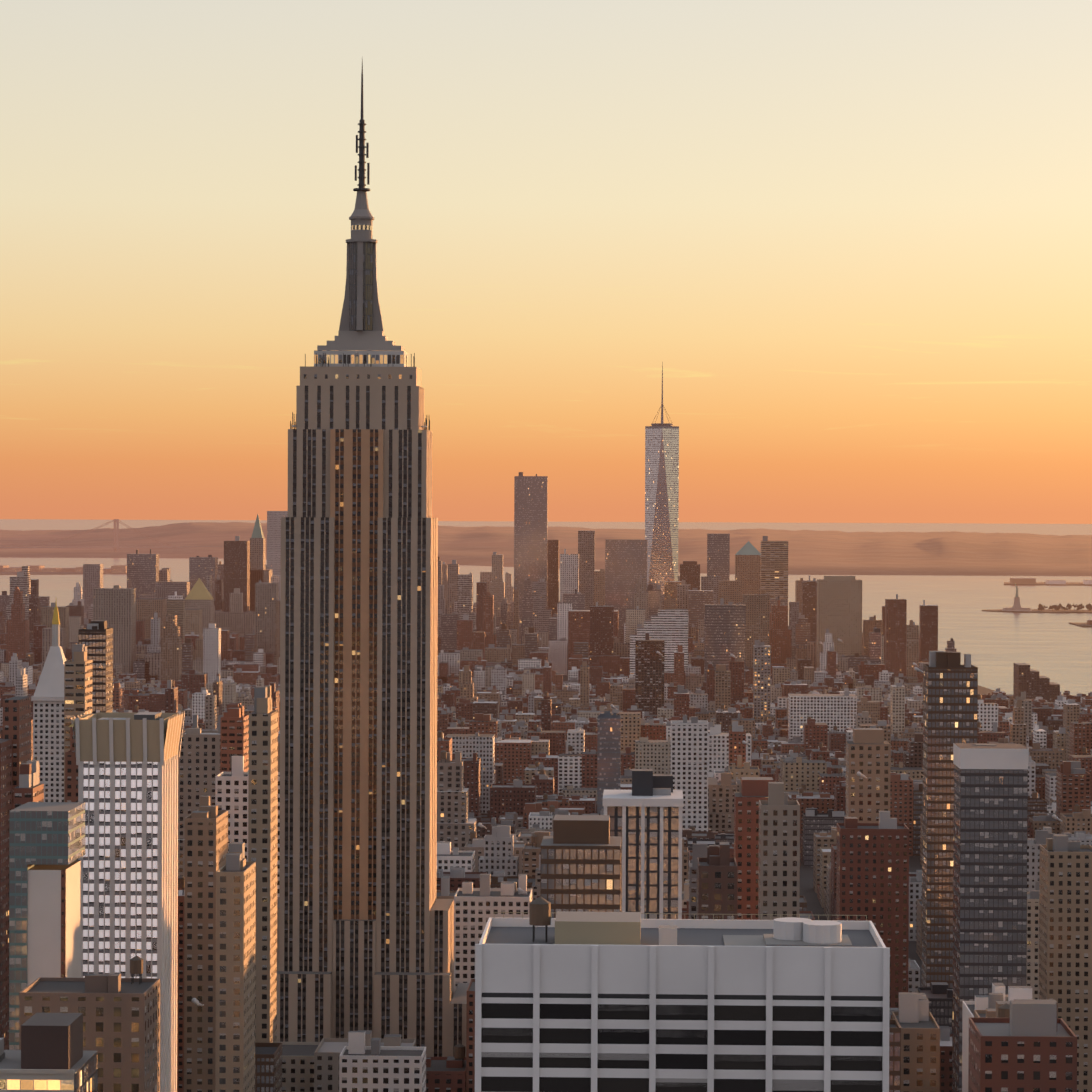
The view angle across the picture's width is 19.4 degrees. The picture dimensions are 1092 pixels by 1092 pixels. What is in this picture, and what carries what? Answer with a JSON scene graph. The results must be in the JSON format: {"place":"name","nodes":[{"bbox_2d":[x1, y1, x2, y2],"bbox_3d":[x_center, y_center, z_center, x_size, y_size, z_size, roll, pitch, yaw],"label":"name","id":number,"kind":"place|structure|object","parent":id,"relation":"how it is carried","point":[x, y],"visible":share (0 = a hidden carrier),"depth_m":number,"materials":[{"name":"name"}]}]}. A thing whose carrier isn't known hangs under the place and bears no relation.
{"place":"outdoors","nodes":[
{"label":"outdoors","id":0,"kind":"place"},
{"bbox_2d":[0,572,126,574],"bbox_3d":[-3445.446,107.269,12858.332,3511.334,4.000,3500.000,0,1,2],"label":"brooklyn ground","id":1,"kind":"structure","parent":0,"point":[36,573],"depth_m":12929.17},
{"bbox_2d":[0,519,1091,694],"bbox_3d":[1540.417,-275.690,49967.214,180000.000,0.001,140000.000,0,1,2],"label":"water","id":2,"kind":"structure","parent":0,"point":[1055,647],"depth_m":10458.36,"materials":[{"name":"grey liquid"}]},
{"bbox_2d":[0,519,213,550],"bbox_3d":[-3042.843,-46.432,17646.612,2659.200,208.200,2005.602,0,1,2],"label":"suspension bridge","id":3,"kind":"structure","parent":2,"relation":"on","point":[116,546],"depth_m":18062.29,"materials":[{"name":"grey metal"}]},
{"bbox_2d":[0,522,1091,575],"bbox_3d":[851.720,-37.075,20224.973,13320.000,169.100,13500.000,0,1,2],"label":"shore hills","id":4,"kind":"structure","parent":0,"point":[950,553],"depth_m":17640.67,"materials":[{"name":"brown soil"}]},
{"bbox_2d":[0,0,1091,523],"label":"sky","id":5,"kind":"structure","parent":0,"point":[851,240],"materials":[{"name":"orange"}]},
{"bbox_2d":[499,675,1048,986],"bbox_3d":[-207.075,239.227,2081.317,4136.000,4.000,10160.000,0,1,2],"label":"city ground","id":6,"kind":"structure","parent":0,"point":[809,894],"depth_m":2208.98,"materials":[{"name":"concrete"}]},
{"bbox_2d":[0,1013,97,1091],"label":"building","id":7,"kind":"structure","parent":6,"relation":"on","point":[51,1055],"depth_m":700.13,"materials":[{"name":"brown concrete"}]},
{"bbox_2d":[71,710,184,1091],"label":"white glass tower","id":8,"kind":"structure","parent":6,"relation":"on","point":[127,763],"depth_m":896.65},
{"bbox_2d":[277,60,468,1056],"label":"skyscraper","id":9,"kind":"structure","parent":6,"relation":"on","point":[365,928],"depth_m":1246.67,"materials":[{"name":"beige stone"}]},
{"bbox_2d":[0,472,1091,1091],"bbox_3d":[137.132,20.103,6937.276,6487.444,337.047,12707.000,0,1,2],"label":"city buildings","id":10,"kind":"structure","parent":6,"relation":"on","point":[662,792],"depth_m":1592.19,"materials":[{"name":"brown concrete"}]},
{"bbox_2d":[645,361,678,599],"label":"skyscraper","id":11,"kind":"structure","parent":6,"relation":"on","point":[661,483],"depth_m":5877.48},
{"bbox_2d":[475,897,889,1091],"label":"office building","id":12,"kind":"structure","parent":6,"relation":"on","point":[568,1001],"depth_m":551.61,"materials":[{"name":"white concrete"}]},
{"bbox_2d":[982,609,1091,612],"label":"island","id":13,"kind":"structure","parent":0,"point":[1051,611],"depth_m":8517.74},
{"bbox_2d":[1002,583,1031,610],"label":"statue of liberty","id":14,"kind":"object","parent":13,"relation":"on","point":[1016,606],"visible":1,"depth_m":8567.66,"materials":[{"name":"green metal"}]},
{"bbox_2d":[1038,603,1091,610],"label":"trees","id":15,"kind":"object","parent":13,"relation":"on","point":[1060,606],"visible":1,"depth_m":8561.01,"materials":[{"name":"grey plant"}]},
{"bbox_2d":[1004,582,1091,585],"bbox_3d":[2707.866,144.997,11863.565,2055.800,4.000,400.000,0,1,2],"label":"port ground","id":16,"kind":"structure","parent":0,"point":[1066,584],"depth_m":11721.75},
{"bbox_2d":[1069,623,1091,626],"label":"island","id":17,"kind":"structure","parent":0,"point":[1082,624],"depth_m":7523.51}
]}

